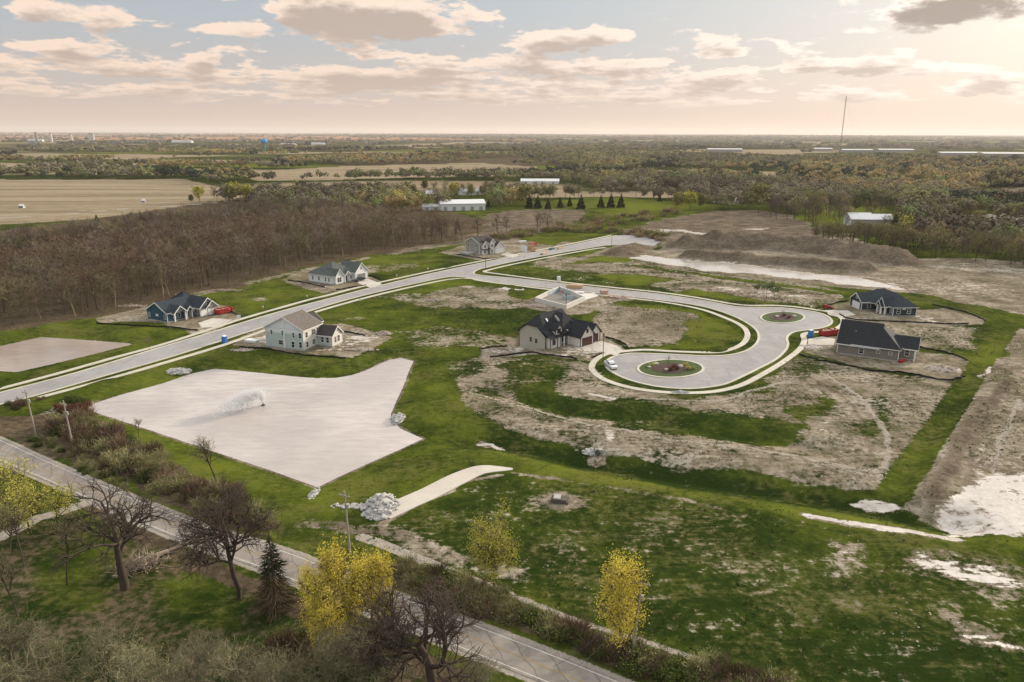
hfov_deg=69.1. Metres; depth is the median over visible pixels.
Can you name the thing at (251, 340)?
panel stack
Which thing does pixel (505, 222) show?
bare tree
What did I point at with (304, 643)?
shrub
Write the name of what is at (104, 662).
scrub tree
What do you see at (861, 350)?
window
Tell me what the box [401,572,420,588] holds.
shrub
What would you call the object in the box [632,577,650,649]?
utility pole
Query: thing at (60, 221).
bare tree
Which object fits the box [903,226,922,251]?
spring tree
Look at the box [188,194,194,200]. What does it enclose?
spring tree
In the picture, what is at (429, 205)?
farm building
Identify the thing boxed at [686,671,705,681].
shrub
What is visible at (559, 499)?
inlet box
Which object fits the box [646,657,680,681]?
shrub
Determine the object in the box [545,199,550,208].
conifer
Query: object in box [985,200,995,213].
spring tree
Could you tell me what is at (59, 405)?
shrub
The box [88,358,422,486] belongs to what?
pond water
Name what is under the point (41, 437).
shrub
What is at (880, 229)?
spring tree
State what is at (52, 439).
shrub
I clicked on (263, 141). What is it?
water tower
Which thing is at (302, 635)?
shrub
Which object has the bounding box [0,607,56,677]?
scrub tree
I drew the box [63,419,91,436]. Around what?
shrub
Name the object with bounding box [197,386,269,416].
spray
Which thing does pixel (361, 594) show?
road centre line
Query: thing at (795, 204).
spring tree
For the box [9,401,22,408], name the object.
shrub
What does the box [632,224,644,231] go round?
hedge shrub
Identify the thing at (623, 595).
yellow tree
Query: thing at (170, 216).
bare tree
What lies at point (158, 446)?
shrub
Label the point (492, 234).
hedge shrub
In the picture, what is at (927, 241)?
spring tree
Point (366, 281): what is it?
driveway
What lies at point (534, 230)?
hedge shrub
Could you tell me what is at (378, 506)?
rock pile
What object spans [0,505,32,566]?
slim tree
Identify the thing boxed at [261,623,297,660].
shrub
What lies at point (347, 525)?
utility pole
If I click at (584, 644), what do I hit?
shrub
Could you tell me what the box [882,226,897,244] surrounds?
spring tree
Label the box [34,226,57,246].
bare tree
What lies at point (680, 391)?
debris pile
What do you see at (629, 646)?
shrub
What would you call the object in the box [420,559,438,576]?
shrub
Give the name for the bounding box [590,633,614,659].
shrub
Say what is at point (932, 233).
spring tree
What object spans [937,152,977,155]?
farm building
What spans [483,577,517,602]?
shrub
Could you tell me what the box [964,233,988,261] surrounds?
spring tree
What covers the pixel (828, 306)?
skid loader
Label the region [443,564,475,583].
shrub
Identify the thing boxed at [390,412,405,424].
rock apron
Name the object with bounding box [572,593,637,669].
service wire
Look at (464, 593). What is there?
shrub
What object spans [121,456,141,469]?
shrub
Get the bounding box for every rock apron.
[165,367,191,374]
[307,486,320,499]
[330,503,361,508]
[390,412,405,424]
[582,447,606,455]
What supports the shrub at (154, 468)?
on the ground
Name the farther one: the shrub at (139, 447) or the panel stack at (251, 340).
the panel stack at (251, 340)
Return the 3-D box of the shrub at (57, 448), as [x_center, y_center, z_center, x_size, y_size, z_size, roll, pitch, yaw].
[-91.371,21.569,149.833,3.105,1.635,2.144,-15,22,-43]
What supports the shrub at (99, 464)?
on the ground
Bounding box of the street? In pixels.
[0,235,830,402]
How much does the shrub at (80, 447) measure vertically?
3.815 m
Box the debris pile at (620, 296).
[606,295,630,297]
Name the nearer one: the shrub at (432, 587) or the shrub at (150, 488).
the shrub at (432, 587)
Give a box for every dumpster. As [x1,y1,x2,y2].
[214,306,232,313]
[818,327,838,335]
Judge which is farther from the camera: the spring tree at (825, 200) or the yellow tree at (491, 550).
the spring tree at (825, 200)
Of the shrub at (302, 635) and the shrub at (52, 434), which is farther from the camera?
the shrub at (52, 434)
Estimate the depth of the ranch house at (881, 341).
214.31 m
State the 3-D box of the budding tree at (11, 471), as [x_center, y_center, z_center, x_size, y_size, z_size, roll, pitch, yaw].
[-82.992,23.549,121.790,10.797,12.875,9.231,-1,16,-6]
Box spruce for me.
[246,507,302,623]
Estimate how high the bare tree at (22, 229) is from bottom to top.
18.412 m
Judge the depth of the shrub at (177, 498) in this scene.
130.07 m
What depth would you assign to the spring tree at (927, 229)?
410.03 m
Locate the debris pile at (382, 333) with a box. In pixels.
[375,331,392,335]
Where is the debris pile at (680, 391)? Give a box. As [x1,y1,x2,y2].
[671,390,690,393]
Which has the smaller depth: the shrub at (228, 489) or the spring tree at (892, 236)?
the shrub at (228, 489)
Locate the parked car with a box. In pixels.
[354,277,364,281]
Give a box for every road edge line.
[0,440,616,681]
[1,460,547,681]
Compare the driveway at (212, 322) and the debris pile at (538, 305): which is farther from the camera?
the debris pile at (538, 305)
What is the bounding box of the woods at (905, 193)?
[213,170,1023,244]
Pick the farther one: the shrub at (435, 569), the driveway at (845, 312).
the driveway at (845, 312)
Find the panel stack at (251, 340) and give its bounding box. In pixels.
[244,338,258,342]
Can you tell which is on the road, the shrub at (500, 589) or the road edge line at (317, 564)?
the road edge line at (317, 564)
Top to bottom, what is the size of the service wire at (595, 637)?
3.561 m
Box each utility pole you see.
[22,389,36,435]
[60,400,72,441]
[339,491,350,552]
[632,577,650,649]
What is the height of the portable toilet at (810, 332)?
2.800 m
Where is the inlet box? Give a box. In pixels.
[551,494,568,504]
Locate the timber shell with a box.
[521,244,534,251]
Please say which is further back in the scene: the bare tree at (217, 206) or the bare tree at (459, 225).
the bare tree at (217, 206)
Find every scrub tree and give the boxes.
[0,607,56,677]
[0,611,91,681]
[0,637,50,681]
[59,615,143,681]
[93,633,193,681]
[151,624,230,681]
[198,630,297,681]
[234,638,311,681]
[270,618,362,681]
[298,613,365,681]
[327,610,418,681]
[341,626,374,669]
[452,649,504,681]
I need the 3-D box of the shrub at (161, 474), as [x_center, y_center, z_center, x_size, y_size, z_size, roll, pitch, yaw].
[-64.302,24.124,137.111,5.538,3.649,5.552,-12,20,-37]
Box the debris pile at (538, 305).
[523,303,553,307]
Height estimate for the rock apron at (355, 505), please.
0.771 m
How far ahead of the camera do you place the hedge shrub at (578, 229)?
482.72 m
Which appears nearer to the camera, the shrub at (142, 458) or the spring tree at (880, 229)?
the shrub at (142, 458)
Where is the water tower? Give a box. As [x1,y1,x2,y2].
[261,137,266,150]
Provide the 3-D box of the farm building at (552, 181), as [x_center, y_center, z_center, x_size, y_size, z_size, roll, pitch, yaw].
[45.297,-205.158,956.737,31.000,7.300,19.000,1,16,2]
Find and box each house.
[144,291,218,322]
[263,309,343,350]
[307,260,368,284]
[460,235,505,254]
[518,308,601,349]
[836,319,920,361]
[849,288,919,316]
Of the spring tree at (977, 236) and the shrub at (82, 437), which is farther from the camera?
the spring tree at (977, 236)
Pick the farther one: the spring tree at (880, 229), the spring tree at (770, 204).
the spring tree at (770, 204)
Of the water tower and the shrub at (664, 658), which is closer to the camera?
the shrub at (664, 658)
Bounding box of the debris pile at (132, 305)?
[117,303,146,306]
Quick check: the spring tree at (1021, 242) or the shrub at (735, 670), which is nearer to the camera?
the shrub at (735, 670)
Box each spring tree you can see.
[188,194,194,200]
[191,185,204,199]
[222,185,237,199]
[224,181,237,197]
[238,184,251,201]
[408,183,417,192]
[421,180,428,188]
[448,181,459,197]
[452,185,461,194]
[467,184,475,196]
[478,185,485,196]
[516,185,531,202]
[670,191,683,205]
[682,189,697,209]
[696,193,705,207]
[747,184,772,212]
[764,198,781,219]
[767,199,781,216]
[768,193,784,213]
[779,202,794,215]
[789,200,799,219]
[801,191,814,203]
[801,203,813,221]
[802,209,820,222]
[804,201,819,220]
[807,192,823,200]
[808,221,826,234]
[811,201,826,219]
[813,224,823,234]
[818,222,831,237]
[820,195,829,215]
[823,219,836,237]
[823,223,843,239]
[827,194,834,213]
[830,196,844,216]
[830,204,845,222]
[831,195,839,211]
[831,218,842,234]
[833,223,850,239]
[837,211,850,225]
[842,205,857,213]
[845,225,857,241]
[846,227,860,241]
[849,217,869,240]
[850,221,860,239]
[852,198,862,208]
[861,221,879,242]
[861,228,870,241]
[862,199,870,209]
[867,202,880,212]
[871,223,885,244]
[872,223,889,242]
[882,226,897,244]
[883,226,907,246]
[884,231,899,244]
[885,223,905,245]
[892,210,902,217]
[893,220,911,246]
[898,213,914,224]
[898,224,917,248]
[899,234,912,249]
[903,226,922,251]
[911,228,927,253]
[914,231,932,252]
[922,225,942,250]
[922,228,940,253]
[926,228,943,251]
[928,234,945,256]
[930,221,952,243]
[930,233,952,253]
[934,227,951,250]
[936,229,953,255]
[945,229,959,252]
[949,226,966,248]
[949,236,964,256]
[954,238,969,259]
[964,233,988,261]
[965,226,982,252]
[967,230,984,256]
[971,209,985,219]
[972,233,988,254]
[973,202,988,212]
[983,230,1003,255]
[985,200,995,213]
[987,232,1007,255]
[991,237,1003,255]
[998,237,1019,259]
[1000,240,1021,265]
[1003,242,1019,261]
[1007,229,1022,252]
[1014,236,1023,262]
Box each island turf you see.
[639,360,701,376]
[762,312,802,322]
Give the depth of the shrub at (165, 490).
133.03 m
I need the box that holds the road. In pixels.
[0,439,622,681]
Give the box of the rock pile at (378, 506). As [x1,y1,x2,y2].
[360,492,400,520]
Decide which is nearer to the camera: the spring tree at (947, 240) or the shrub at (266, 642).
the shrub at (266, 642)
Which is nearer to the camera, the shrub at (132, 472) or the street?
the shrub at (132, 472)
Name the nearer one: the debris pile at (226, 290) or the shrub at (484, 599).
the shrub at (484, 599)
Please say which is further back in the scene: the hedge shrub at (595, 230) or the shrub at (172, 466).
the hedge shrub at (595, 230)
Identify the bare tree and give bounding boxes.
[0,222,21,242]
[0,231,21,243]
[4,227,16,245]
[12,235,30,250]
[19,221,35,237]
[19,228,40,249]
[25,222,46,235]
[30,224,51,240]
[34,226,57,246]
[49,221,61,232]
[53,217,74,229]
[57,224,81,241]
[68,218,90,228]
[73,222,95,240]
[93,222,105,240]
[97,220,116,244]
[119,210,134,222]
[120,215,135,231]
[131,210,146,223]
[139,214,153,224]
[144,209,166,221]
[160,209,174,223]
[176,203,184,216]
[177,208,191,220]
[205,201,221,213]
[295,201,309,223]
[311,199,329,210]
[312,196,326,207]
[427,218,436,239]
[435,219,448,241]
[449,215,465,240]
[452,220,459,233]
[471,215,482,232]
[491,213,502,232]
[496,213,513,230]
[532,211,544,229]
[538,209,553,227]
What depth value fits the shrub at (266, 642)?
92.35 m
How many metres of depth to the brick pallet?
296.99 m
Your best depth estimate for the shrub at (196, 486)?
130.97 m
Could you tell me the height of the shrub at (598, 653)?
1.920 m
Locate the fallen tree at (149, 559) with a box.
[104,539,190,577]
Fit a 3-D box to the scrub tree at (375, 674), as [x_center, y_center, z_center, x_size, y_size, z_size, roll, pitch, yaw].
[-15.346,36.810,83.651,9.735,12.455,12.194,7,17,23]
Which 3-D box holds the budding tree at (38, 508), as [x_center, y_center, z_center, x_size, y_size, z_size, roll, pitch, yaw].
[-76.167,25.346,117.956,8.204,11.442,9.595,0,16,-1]
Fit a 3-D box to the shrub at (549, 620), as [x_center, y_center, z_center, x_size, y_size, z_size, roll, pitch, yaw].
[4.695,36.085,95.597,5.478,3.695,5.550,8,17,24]
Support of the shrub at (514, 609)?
on the ground
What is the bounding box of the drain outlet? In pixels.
[594,448,607,455]
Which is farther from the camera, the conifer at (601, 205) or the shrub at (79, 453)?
the conifer at (601, 205)
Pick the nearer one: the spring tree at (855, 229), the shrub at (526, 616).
the shrub at (526, 616)
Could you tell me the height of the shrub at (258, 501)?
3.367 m
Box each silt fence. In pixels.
[96,322,197,330]
[239,346,345,358]
[288,280,324,287]
[336,284,365,289]
[343,330,364,335]
[457,254,504,258]
[479,345,506,349]
[490,351,576,359]
[605,336,628,347]
[799,353,964,380]
[815,300,847,308]
[839,313,968,324]
[920,346,967,360]
[932,303,985,320]
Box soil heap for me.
[924,364,965,372]
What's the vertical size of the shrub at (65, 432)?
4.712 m
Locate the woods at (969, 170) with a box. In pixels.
[0,151,1023,187]
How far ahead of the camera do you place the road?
101.61 m
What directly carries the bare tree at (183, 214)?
on the ground
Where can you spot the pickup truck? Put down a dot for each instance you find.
(611, 364)
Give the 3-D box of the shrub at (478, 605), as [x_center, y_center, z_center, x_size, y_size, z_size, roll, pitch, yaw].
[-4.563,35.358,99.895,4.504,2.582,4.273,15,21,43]
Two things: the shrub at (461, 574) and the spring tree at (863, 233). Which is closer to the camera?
the shrub at (461, 574)
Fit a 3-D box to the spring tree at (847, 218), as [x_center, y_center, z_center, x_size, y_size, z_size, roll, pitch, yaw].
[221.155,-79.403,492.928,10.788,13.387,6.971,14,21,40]
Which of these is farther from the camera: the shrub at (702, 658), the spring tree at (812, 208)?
the spring tree at (812, 208)
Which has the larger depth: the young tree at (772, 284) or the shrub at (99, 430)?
the young tree at (772, 284)
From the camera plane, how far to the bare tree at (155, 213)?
444.57 m
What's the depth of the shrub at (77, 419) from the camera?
161.53 m
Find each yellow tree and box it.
[463,494,521,587]
[593,542,652,652]
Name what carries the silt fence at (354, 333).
on the ground
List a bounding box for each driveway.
[199,318,230,327]
[358,279,380,286]
[500,252,515,257]
[582,341,621,354]
[808,336,834,344]
[826,310,854,316]
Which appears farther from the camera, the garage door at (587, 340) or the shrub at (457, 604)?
the garage door at (587, 340)
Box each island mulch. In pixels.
[652,363,688,372]
[770,314,794,319]
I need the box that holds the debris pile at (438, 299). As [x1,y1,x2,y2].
[426,298,447,301]
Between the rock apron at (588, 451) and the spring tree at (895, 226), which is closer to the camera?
the rock apron at (588, 451)
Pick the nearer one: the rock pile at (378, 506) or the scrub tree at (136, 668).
the scrub tree at (136, 668)
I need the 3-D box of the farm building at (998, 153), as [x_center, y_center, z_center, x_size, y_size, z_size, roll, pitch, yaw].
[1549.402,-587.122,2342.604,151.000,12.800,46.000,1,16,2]
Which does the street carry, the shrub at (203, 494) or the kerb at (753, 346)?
the kerb at (753, 346)
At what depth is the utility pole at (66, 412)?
149.57 m
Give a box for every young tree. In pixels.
[752,283,762,289]
[756,278,776,296]
[768,284,782,298]
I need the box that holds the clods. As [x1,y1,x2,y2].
[306,284,1023,648]
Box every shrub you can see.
[4,399,12,405]
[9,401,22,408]
[15,399,26,405]
[26,436,39,441]
[29,441,43,447]
[35,435,43,441]
[37,413,72,434]
[41,410,76,433]
[42,408,77,430]
[44,430,58,437]
[46,442,58,447]
[47,436,57,443]
[49,421,70,436]
[52,445,63,451]
[55,403,66,411]
[58,405,70,413]
[59,394,75,400]
[59,419,94,434]
[59,422,85,441]
[61,402,84,417]
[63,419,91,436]
[64,413,86,425]
[64,451,74,456]
[65,417,89,442]
[66,394,83,403]
[66,428,96,453]
[66,430,95,445]
[69,440,89,455]
[71,402,98,419]
[71,438,91,456]
[73,458,88,467]
[75,401,88,410]
[76,452,94,461]
[76,464,86,471]
[77,408,99,421]
[81,462,102,470]
[82,415,101,424]
[83,400,92,406]
[84,433,120,450]
[89,448,109,460]
[89,453,111,469]
[92,417,113,430]
[92,419,120,437]
[92,424,109,436]
[93,442,112,454]
[94,468,110,477]
[95,417,128,441]
[95,470,110,477]
[98,446,138,462]
[98,457,117,469]
[103,428,129,453]
[104,446,136,472]
[116,443,135,456]
[117,431,135,440]
[121,438,149,449]
[121,454,137,469]
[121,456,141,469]
[123,459,147,478]
[127,455,159,470]
[129,444,156,465]
[132,473,150,482]
[133,463,163,475]
[134,438,166,457]
[134,441,150,452]
[135,463,158,481]
[136,439,164,455]
[138,462,164,480]
[143,473,181,494]
[146,443,172,460]
[148,476,176,494]
[150,479,175,494]
[151,456,173,474]
[151,464,175,481]
[155,458,178,470]
[159,469,196,490]
[172,490,194,503]
[175,465,188,480]
[177,472,206,499]
[179,474,194,492]
[187,494,218,512]
[193,486,208,504]
[194,475,211,487]
[194,486,215,501]
[201,473,231,499]
[205,476,226,490]
[209,477,250,500]
[212,476,239,492]
[215,498,246,521]
[217,485,244,506]
[232,497,265,524]
[237,505,268,522]
[253,508,276,529]
[256,628,288,655]
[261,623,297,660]
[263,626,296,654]
[267,622,297,638]
[271,632,293,656]
[289,628,313,645]
[291,631,313,653]
[392,550,419,574]
[392,558,420,578]
[397,564,409,577]
[399,571,430,589]
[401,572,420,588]
[403,565,425,581]
[404,559,425,574]
[410,558,432,576]
[415,572,433,587]
[417,567,447,588]
[418,573,447,602]
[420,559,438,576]
[424,556,452,579]
[436,578,454,598]
[441,565,459,577]
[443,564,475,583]
[444,574,463,590]
[449,593,467,613]
[450,567,472,583]
[452,582,483,607]
[459,573,483,592]
[459,586,481,615]
[460,584,480,612]
[466,570,490,594]
[466,590,488,616]
[466,600,492,620]
[466,603,482,617]
[467,576,488,593]
[470,581,503,602]
[472,595,496,606]
[480,591,504,610]
[480,594,502,618]
[481,597,508,612]
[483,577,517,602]
[484,581,511,600]
[484,585,511,603]
[489,230,502,237]
[490,598,526,626]
[493,602,520,622]
[494,232,506,238]
[496,596,521,615]
[500,600,535,621]
[503,597,525,619]
[508,231,517,236]
[517,230,529,236]
[520,602,541,626]
[527,605,568,640]
[527,606,546,628]
[528,227,537,233]
[532,607,560,625]
[534,621,546,635]
[541,620,559,640]
[543,224,555,232]
[544,621,573,641]
[545,623,567,642]
[549,611,594,643]
[555,219,565,224]
[563,624,585,645]
[570,222,581,227]
[572,225,585,232]
[574,629,608,658]
[575,630,601,653]
[579,624,619,662]
[586,216,598,222]
[587,643,606,660]
[589,227,599,231]
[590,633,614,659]
[593,639,615,660]
[601,643,625,661]
[607,625,645,662]
[614,635,660,672]
[616,656,635,673]
[617,217,627,223]
[619,654,653,678]
[621,636,648,657]
[622,633,640,657]
[623,636,652,658]
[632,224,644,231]
[633,643,670,670]
[635,231,644,237]
[636,645,664,670]
[639,650,657,679]
[643,214,651,220]
[643,646,670,674]
[644,229,653,235]
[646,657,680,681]
[654,235,664,240]
[654,659,685,681]
[655,230,666,236]
[657,662,676,681]
[660,653,699,681]
[663,660,688,678]
[668,652,697,677]
[670,208,681,213]
[671,653,692,681]
[678,647,721,679]
[678,657,709,681]
[680,671,708,681]
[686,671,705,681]
[687,654,733,681]
[690,661,717,681]
[694,666,718,681]
[707,647,733,680]
[712,649,742,677]
[720,663,753,681]
[722,670,753,681]
[725,657,745,675]
[725,659,748,674]
[729,668,757,681]
[742,660,782,681]
[753,668,783,681]
[755,662,800,681]
[762,667,798,681]
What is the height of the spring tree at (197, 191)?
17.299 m
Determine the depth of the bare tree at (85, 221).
404.35 m
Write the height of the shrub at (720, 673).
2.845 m
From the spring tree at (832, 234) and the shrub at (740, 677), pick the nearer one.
the shrub at (740, 677)
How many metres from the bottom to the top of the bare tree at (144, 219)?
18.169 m
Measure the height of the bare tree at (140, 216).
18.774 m
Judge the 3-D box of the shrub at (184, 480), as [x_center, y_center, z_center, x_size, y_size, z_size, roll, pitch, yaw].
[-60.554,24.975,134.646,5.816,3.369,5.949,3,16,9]
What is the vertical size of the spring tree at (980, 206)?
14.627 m
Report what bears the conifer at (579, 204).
on the ground
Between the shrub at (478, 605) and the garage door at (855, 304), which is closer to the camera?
the shrub at (478, 605)
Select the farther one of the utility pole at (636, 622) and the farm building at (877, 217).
the farm building at (877, 217)
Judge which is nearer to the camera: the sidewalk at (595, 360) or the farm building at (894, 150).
the sidewalk at (595, 360)
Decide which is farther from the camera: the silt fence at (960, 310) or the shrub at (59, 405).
the silt fence at (960, 310)
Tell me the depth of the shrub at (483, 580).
104.26 m
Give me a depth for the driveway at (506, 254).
393.24 m
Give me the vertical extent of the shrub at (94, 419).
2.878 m
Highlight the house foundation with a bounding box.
[535,286,597,309]
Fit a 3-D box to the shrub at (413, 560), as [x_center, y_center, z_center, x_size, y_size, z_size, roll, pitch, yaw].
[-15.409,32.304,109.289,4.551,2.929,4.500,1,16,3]
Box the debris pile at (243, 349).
[230,348,256,351]
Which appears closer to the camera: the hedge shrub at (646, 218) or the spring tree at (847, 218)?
the spring tree at (847, 218)
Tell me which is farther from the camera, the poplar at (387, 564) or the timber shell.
the timber shell
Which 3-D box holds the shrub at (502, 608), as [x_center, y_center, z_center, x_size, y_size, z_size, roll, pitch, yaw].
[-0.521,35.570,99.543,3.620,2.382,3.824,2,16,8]
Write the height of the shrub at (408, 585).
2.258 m
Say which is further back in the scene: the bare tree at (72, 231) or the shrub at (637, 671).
the bare tree at (72, 231)
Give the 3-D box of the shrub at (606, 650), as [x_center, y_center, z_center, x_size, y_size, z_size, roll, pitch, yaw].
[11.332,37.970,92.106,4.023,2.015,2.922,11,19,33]
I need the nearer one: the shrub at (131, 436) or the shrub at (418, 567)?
the shrub at (418, 567)
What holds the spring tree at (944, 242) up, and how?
on the ground
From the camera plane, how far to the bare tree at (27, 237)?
353.70 m
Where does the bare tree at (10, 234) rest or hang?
on the ground
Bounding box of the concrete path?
[387,465,512,518]
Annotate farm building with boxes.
[171,141,192,142]
[422,204,439,210]
[438,199,485,210]
[458,188,482,194]
[520,178,541,183]
[535,178,558,183]
[706,148,742,151]
[812,148,832,150]
[839,149,873,152]
[843,212,874,226]
[872,214,892,225]
[874,149,914,151]
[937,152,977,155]
[976,152,1023,155]
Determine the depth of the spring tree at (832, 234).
426.76 m
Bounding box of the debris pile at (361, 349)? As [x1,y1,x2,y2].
[345,347,378,350]
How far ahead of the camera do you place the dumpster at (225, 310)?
263.05 m
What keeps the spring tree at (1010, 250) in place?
on the ground
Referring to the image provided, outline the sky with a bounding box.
[0,0,1023,134]
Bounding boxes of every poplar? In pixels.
[293,544,341,647]
[306,586,347,662]
[313,534,356,639]
[332,540,370,637]
[348,538,389,626]
[368,544,397,624]
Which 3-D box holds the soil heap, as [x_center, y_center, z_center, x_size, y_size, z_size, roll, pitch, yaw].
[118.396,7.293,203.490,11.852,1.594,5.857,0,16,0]
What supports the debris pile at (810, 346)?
on the ground
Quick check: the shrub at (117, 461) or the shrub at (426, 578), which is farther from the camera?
the shrub at (117, 461)
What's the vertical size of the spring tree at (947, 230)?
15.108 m
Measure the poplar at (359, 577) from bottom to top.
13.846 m
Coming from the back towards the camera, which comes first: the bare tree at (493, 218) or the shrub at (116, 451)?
the bare tree at (493, 218)
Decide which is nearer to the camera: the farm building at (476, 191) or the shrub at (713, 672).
the shrub at (713, 672)
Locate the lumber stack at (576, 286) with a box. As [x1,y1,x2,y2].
[566,284,582,288]
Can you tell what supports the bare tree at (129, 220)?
on the ground
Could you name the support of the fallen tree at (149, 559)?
on the ground
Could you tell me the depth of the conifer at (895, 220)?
488.33 m
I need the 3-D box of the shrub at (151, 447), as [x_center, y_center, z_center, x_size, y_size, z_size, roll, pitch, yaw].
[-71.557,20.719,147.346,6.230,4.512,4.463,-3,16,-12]
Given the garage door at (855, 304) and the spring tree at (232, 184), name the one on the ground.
the spring tree at (232, 184)
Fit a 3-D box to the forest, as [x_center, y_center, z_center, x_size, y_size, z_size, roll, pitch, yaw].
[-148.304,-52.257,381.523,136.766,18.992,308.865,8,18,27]
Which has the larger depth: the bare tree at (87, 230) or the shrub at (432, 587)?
the bare tree at (87, 230)
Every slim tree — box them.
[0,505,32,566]
[0,547,26,616]
[41,505,87,584]
[131,418,142,437]
[185,435,222,482]
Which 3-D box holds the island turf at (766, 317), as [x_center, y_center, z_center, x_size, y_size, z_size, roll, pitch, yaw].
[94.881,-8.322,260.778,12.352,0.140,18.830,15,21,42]
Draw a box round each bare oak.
[41,463,179,590]
[157,474,289,600]
[329,569,505,681]
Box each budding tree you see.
[0,450,40,523]
[0,480,45,551]
[2,475,54,530]
[36,480,83,527]
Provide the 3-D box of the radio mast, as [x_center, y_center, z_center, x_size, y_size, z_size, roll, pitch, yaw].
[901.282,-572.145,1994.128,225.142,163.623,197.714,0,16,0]
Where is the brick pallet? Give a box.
[600,289,607,293]
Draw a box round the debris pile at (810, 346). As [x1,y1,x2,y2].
[799,344,824,349]
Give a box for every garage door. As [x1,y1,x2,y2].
[201,309,207,316]
[208,307,214,314]
[357,272,365,277]
[496,248,503,252]
[582,336,591,345]
[852,300,859,308]
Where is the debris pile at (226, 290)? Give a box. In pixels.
[207,289,244,290]
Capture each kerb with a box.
[0,235,616,392]
[0,245,832,404]
[637,359,704,377]
[760,311,804,322]
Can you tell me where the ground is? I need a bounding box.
[0,132,1023,681]
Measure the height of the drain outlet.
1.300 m
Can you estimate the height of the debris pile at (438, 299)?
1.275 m
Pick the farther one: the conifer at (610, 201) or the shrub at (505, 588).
the conifer at (610, 201)
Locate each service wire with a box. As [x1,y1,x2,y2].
[553,589,636,666]
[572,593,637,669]
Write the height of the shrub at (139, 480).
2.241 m
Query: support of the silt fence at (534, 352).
on the ground
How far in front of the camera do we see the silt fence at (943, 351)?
219.41 m
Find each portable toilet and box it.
[221,335,227,343]
[807,328,813,337]
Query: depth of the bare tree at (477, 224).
456.14 m
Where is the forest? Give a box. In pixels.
[0,198,455,323]
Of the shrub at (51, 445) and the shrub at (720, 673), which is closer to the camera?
the shrub at (720, 673)
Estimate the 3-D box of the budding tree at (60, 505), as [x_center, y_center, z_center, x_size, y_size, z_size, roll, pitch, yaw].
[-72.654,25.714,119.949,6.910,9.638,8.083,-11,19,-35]
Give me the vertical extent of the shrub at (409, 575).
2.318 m
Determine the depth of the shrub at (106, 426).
156.12 m
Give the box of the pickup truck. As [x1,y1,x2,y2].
[604,360,617,368]
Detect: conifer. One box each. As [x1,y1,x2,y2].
[524,195,533,208]
[534,195,541,208]
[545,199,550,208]
[556,196,563,207]
[567,197,572,205]
[576,194,585,208]
[597,196,604,207]
[606,193,615,207]
[616,194,625,207]
[890,214,899,230]
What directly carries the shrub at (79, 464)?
on the ground
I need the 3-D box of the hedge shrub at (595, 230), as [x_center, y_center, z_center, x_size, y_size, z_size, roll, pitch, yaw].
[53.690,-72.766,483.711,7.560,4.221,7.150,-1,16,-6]
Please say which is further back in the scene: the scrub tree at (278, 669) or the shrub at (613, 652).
the shrub at (613, 652)
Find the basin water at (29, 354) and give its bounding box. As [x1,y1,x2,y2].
[0,337,131,371]
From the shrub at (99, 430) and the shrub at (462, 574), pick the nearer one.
the shrub at (462, 574)
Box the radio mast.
[802,99,860,153]
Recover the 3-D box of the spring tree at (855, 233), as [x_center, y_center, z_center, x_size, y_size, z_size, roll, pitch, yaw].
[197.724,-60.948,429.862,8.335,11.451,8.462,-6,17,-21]
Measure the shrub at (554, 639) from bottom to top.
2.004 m
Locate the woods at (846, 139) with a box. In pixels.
[0,132,1023,149]
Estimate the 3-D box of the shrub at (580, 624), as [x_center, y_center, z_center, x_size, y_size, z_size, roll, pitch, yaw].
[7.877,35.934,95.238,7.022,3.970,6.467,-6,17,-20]
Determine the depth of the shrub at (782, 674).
85.14 m
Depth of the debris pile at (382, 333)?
236.89 m
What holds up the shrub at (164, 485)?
on the ground
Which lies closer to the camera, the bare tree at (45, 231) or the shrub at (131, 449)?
the shrub at (131, 449)
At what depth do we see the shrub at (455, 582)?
104.01 m
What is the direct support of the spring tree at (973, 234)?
on the ground
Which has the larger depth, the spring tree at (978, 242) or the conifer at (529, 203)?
the conifer at (529, 203)
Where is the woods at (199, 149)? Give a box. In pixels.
[0,143,1023,159]
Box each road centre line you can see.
[2,450,582,681]
[3,451,580,681]
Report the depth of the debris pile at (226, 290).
301.51 m
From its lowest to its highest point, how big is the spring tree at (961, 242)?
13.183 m
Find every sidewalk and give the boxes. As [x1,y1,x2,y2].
[0,235,611,389]
[37,247,844,397]
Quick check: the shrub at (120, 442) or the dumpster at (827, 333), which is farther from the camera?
the dumpster at (827, 333)
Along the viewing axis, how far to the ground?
158.41 m
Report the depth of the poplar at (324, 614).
87.89 m
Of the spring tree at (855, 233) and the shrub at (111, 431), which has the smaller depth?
the shrub at (111, 431)
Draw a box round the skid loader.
[823,303,833,309]
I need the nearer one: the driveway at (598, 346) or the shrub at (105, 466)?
the shrub at (105, 466)
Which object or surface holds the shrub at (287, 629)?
on the ground
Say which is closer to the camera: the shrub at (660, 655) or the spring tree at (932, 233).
the shrub at (660, 655)
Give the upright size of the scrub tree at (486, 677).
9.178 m
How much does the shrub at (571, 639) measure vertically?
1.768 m
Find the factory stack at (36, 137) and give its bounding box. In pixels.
[34,132,38,141]
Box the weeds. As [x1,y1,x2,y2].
[297,281,1023,681]
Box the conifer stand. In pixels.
[981,169,1023,186]
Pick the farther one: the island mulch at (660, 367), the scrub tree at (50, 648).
the island mulch at (660, 367)
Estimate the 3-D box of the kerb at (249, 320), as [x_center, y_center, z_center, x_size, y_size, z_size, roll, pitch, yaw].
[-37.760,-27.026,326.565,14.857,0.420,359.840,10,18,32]
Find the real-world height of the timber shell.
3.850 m
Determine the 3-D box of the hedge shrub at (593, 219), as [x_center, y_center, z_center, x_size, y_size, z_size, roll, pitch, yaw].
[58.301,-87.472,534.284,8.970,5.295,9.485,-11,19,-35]
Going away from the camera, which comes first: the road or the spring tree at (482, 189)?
the road

